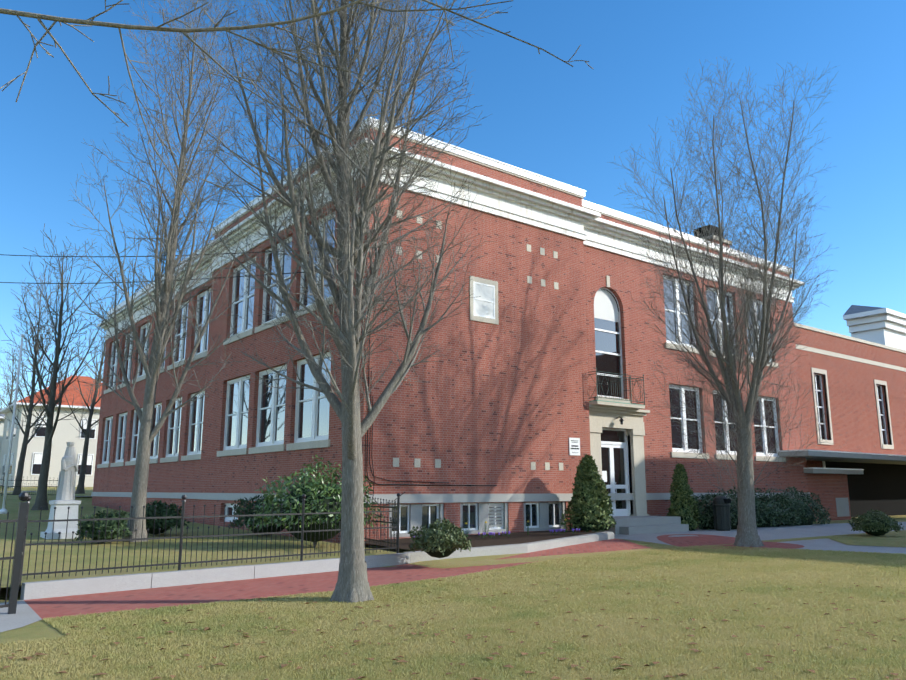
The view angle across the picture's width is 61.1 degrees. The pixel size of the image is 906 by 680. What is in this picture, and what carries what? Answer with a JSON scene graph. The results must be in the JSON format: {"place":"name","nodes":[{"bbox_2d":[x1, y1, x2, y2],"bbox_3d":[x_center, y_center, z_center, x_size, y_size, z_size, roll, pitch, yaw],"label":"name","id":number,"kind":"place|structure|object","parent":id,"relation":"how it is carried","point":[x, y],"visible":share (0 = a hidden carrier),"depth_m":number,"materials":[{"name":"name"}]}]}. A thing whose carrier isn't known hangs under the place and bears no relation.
{"place":"outdoors","nodes":[
{"label":"outdoors","id":0,"kind":"place"},
{"bbox_2d":[0,600,41,631],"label":"sidewalk pavement","id":1,"kind":"structure","parent":0,"point":[25,614],"depth_m":10.20,"materials":[{"name":"concrete"}]},
{"bbox_2d":[0,491,86,496],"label":"street","id":2,"kind":"structure","parent":0,"point":[36,491],"depth_m":54.67,"materials":[{"name":"grey asphalt"}]},
{"bbox_2d":[0,248,336,283],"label":"power lines","id":3,"kind":"object","parent":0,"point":[132,256],"visible":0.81,"depth_m":26.82,"materials":[{"name":"black"}]},
{"bbox_2d":[0,0,592,259],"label":"overhang branches","id":4,"kind":"object","parent":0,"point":[87,22],"visible":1,"depth_m":4.42,"materials":[{"name":"brown wood"}]},
{"bbox_2d":[24,539,649,618],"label":"brick path","id":5,"kind":"structure","parent":0,"point":[127,600],"depth_m":13.22,"materials":[{"name":"red brick"}]},
{"bbox_2d":[0,486,905,679],"bbox_3d":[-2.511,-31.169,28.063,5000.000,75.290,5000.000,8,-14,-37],"label":"lawn","id":6,"kind":"structure","parent":0,"point":[39,629],"depth_m":18.26,"materials":[{"name":"green plant"}]},
{"bbox_2d":[0,408,4,455],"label":"building","id":7,"kind":"structure","parent":6,"relation":"on","point":[1,426],"depth_m":73.99,"materials":[{"name":"paint"}]},
{"bbox_2d":[0,334,23,513],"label":"flagpole","id":8,"kind":"object","parent":6,"relation":"on","point":[3,510],"visible":0.96,"depth_m":29.95,"materials":[{"name":"grey metal"}]},
{"bbox_2d":[0,339,31,408],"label":"street tree","id":9,"kind":"object","parent":6,"relation":"on","point":[5,389],"visible":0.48,"depth_m":76.35,"materials":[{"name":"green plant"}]},
{"bbox_2d":[0,472,57,495],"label":"iron fence","id":10,"kind":"object","parent":6,"relation":"on","point":[53,480],"depth_m":46.05,"materials":[{"name":"black metal"}]},
{"bbox_2d":[0,272,74,493],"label":"street tree","id":11,"kind":"object","parent":6,"relation":"on","point":[26,441],"visible":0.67,"depth_m":48.53,"materials":[{"name":"brown plant"}]},
{"bbox_2d":[0,375,101,487],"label":"house","id":12,"kind":"structure","parent":6,"relation":"on","point":[65,431],"depth_m":66.20,"materials":[{"name":"paint"}]},
{"bbox_2d":[1,224,120,509],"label":"dark tree","id":13,"kind":"object","parent":6,"relation":"on","point":[41,499],"visible":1,"depth_m":33.26,"materials":[{"name":"brown plant"}]},
{"bbox_2d":[47,363,80,384],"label":"street tree","id":14,"kind":"object","parent":6,"relation":"on","point":[68,373],"visible":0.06,"depth_m":92.11,"materials":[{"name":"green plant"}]},
{"bbox_2d":[57,279,123,493],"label":"street tree","id":15,"kind":"object","parent":6,"relation":"on","point":[80,489],"visible":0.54,"depth_m":52.23,"materials":[{"name":"brown plant"}]},
{"bbox_2d":[0,492,395,586],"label":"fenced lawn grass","id":16,"kind":"structure","parent":6,"relation":"on","point":[12,505],"depth_m":17.89,"materials":[{"name":"green plant"}]},
{"bbox_2d":[40,442,80,538],"bbox_3d":[-10.452,4.067,20.712,0.880,2.616,0.880,8,-14,-37],"label":"statue","id":17,"kind":"object","parent":16,"relation":"on","point":[64,500],"visible":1,"depth_m":20.50,"materials":[{"name":"stone"}]},
{"bbox_2d":[74,508,131,542],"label":"bush","id":18,"kind":"object","parent":16,"relation":"on","point":[100,525],"visible":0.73,"depth_m":18.83,"materials":[{"name":"green plant"}]},
{"bbox_2d":[126,500,189,533],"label":"bush","id":19,"kind":"object","parent":16,"relation":"on","point":[161,512],"visible":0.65,"depth_m":21.39,"materials":[{"name":"green plant"}]},
{"bbox_2d":[53,0,274,541],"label":"tall tree","id":20,"kind":"object","parent":16,"relation":"on","point":[163,330],"visible":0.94,"depth_m":21.44,"materials":[{"name":"grey plant"}]},
{"bbox_2d":[226,495,284,534],"bbox_3d":[-5.401,5.048,22.395,2.224,1.262,2.229,-1,-11,4],"label":"bush","id":21,"kind":"object","parent":16,"relation":"on","point":[247,512],"visible":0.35,"depth_m":21.83,"materials":[{"name":"green plant"}]},
{"bbox_2d":[245,455,386,546],"bbox_3d":[-3.386,4.026,19.222,3.452,2.345,2.940,8,-14,-37],"label":"rhododendron shrub","id":22,"kind":"object","parent":16,"relation":"on","point":[317,491],"depth_m":18.69,"materials":[{"name":"green plant"}]},
{"bbox_2d":[364,530,598,550],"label":"flower bed soil","id":23,"kind":"structure","parent":16,"relation":"on","point":[477,540],"depth_m":21.70,"materials":[{"name":"brown soil"}]},
{"bbox_2d":[414,519,579,537],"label":"bed flowers","id":24,"kind":"object","parent":23,"relation":"on","point":[505,532],"visible":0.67,"depth_m":22.35,"materials":[{"name":"purple plant"}]},
{"bbox_2d":[559,454,616,531],"bbox_3d":[4.528,5.022,25.124,1.954,2.564,1.886,8,-14,-37],"label":"conifer shrub","id":25,"kind":"object","parent":23,"relation":"on","point":[591,510],"visible":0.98,"depth_m":24.77,"materials":[{"name":"green plant"}]},
{"bbox_2d":[20,553,409,599],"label":"retaining wall","id":26,"kind":"structure","parent":6,"relation":"on","point":[66,587],"depth_m":13.72,"materials":[{"name":"grey concrete"}]},
{"bbox_2d":[0,492,399,613],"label":"iron fence","id":27,"kind":"object","parent":26,"relation":"on","point":[22,520],"visible":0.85,"depth_m":13.74,"materials":[{"name":"black metal"}]},
{"bbox_2d":[161,0,511,603],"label":"pear tree","id":28,"kind":"object","parent":6,"relation":"on","point":[348,338],"visible":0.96,"depth_m":12.66,"materials":[{"name":"grey plant"}]},
{"bbox_2d":[407,518,471,557],"bbox_3d":[-0.262,4.369,16.945,1.455,0.877,1.308,8,-14,-37],"label":"boxwood shrub","id":29,"kind":"object","parent":6,"relation":"on","point":[446,540],"visible":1,"depth_m":16.67,"materials":[{"name":"green plant"}]},
{"bbox_2d":[91,117,809,544],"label":"school building","id":30,"kind":"structure","parent":6,"relation":"on","point":[541,325],"depth_m":27.14,"materials":[{"name":"brick"}]},
{"bbox_2d":[365,335,496,514],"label":"wall cables","id":31,"kind":"object","parent":30,"relation":"attached to","point":[372,459],"depth_m":21.65,"materials":[{"name":"black"}]},
{"bbox_2d":[569,438,579,455],"bbox_3d":[4.206,3.688,26.526,0.520,0.600,0.032,8,-14,-37],"label":"building sign","id":32,"kind":"object","parent":30,"relation":"attached to","point":[574,446],"visible":0.98,"depth_m":26.51,"materials":[{"name":"white paint"}]},
{"bbox_2d":[588,368,644,404],"bbox_3d":[5.970,1.761,28.343,2.680,1.160,0.672,8,-14,-37],"label":"balcony railing","id":33,"kind":"object","parent":30,"relation":"on","point":[632,381],"visible":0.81,"depth_m":28.07,"materials":[{"name":"black metal"}]},
{"bbox_2d":[0,545,905,679],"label":"grass blades","id":34,"kind":"object","parent":6,"relation":"on","point":[429,656],"depth_m":9.30,"materials":[{"name":"green plant"}]},
{"bbox_2d":[0,575,905,679],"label":"grass","id":35,"kind":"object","parent":6,"relation":"on","point":[402,660],"visible":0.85,"depth_m":8.20,"materials":[{"name":"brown plant"}]},
{"bbox_2d":[404,544,526,562],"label":"retaining wall","id":36,"kind":"structure","parent":6,"relation":"on","point":[416,556],"depth_m":18.81,"materials":[{"name":"grey concrete"}]},
{"bbox_2d":[522,531,613,552],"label":"retaining wall","id":37,"kind":"structure","parent":6,"relation":"on","point":[558,542],"depth_m":21.43,"materials":[{"name":"grey concrete"}]},
{"bbox_2d":[666,463,700,530],"bbox_3d":[8.527,5.879,28.580,1.374,2.597,1.421,8,-14,-37],"label":"conifer shrub","id":38,"kind":"object","parent":6,"relation":"on","point":[682,500],"visible":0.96,"depth_m":28.32,"materials":[{"name":"green plant"}]},
{"bbox_2d":[690,487,758,529],"bbox_3d":[10.391,6.636,29.678,3.500,1.988,2.401,3,-11,-14],"label":"hedge","id":39,"kind":"object","parent":6,"relation":"on","point":[705,513],"visible":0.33,"depth_m":29.01,"materials":[{"name":"green plant"}]},
{"bbox_2d":[614,57,838,546],"bbox_3d":[9.750,-1.111,24.894,9.729,15.389,6.883,8,-14,-37],"label":"maple tree","id":40,"kind":"object","parent":6,"relation":"on","point":[747,535],"visible":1,"depth_m":23.69,"materials":[{"name":"grey plant"}]},
{"bbox_2d":[735,487,798,526],"bbox_3d":[12.572,6.958,31.434,4.654,2.030,2.421,8,-14,-37],"label":"hedge","id":41,"kind":"object","parent":6,"relation":"on","point":[768,513],"visible":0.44,"depth_m":30.83,"materials":[{"name":"green plant"}]},
{"bbox_2d":[769,486,830,525],"bbox_3d":[14.710,7.250,32.876,4.392,2.009,2.352,8,-14,-37],"label":"hedge","id":42,"kind":"object","parent":6,"relation":"on","point":[804,512],"visible":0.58,"depth_m":32.40,"materials":[{"name":"green plant"}]},
{"bbox_2d":[777,323,905,520],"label":"building wing","id":43,"kind":"structure","parent":6,"relation":"on","point":[857,467],"depth_m":43.26,"materials":[{"name":"red brick"}]},
{"bbox_2d":[843,305,905,349],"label":"white building","id":44,"kind":"structure","parent":6,"relation":"on","point":[883,326],"depth_m":53.09,"materials":[{"name":"white paint"}]},
{"bbox_2d":[0,0,905,408],"label":"sky","id":45,"kind":"structure","parent":0,"point":[552,118],"materials":[{"name":"blue"}]},
{"bbox_2d":[614,522,905,553],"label":"walkway pavement","id":46,"kind":"structure","parent":0,"point":[787,532],"depth_m":26.38,"materials":[{"name":"concrete"}]},
{"bbox_2d":[712,496,730,530],"bbox_3d":[9.911,6.378,28.262,0.624,1.250,0.612,8,-14,-37],"label":"trash bin","id":47,"kind":"object","parent":46,"relation":"on","point":[721,512],"visible":1,"depth_m":28.05,"materials":[{"name":"grey plastic"}]},
{"bbox_2d":[657,534,804,549],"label":"brick paving","id":48,"kind":"structure","parent":46,"relation":"on","point":[697,540],"depth_m":24.01,"materials":[{"name":"brick"}]},
{"bbox_2d":[823,532,905,546],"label":"lawn","id":49,"kind":"structure","parent":0,"point":[896,539],"depth_m":26.00,"materials":[{"name":"green plant"}]},
{"bbox_2d":[848,509,903,535],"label":"bush","id":50,"kind":"object","parent":49,"relation":"on","point":[875,524],"visible":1,"depth_m":27.69,"materials":[{"name":"green plant"}]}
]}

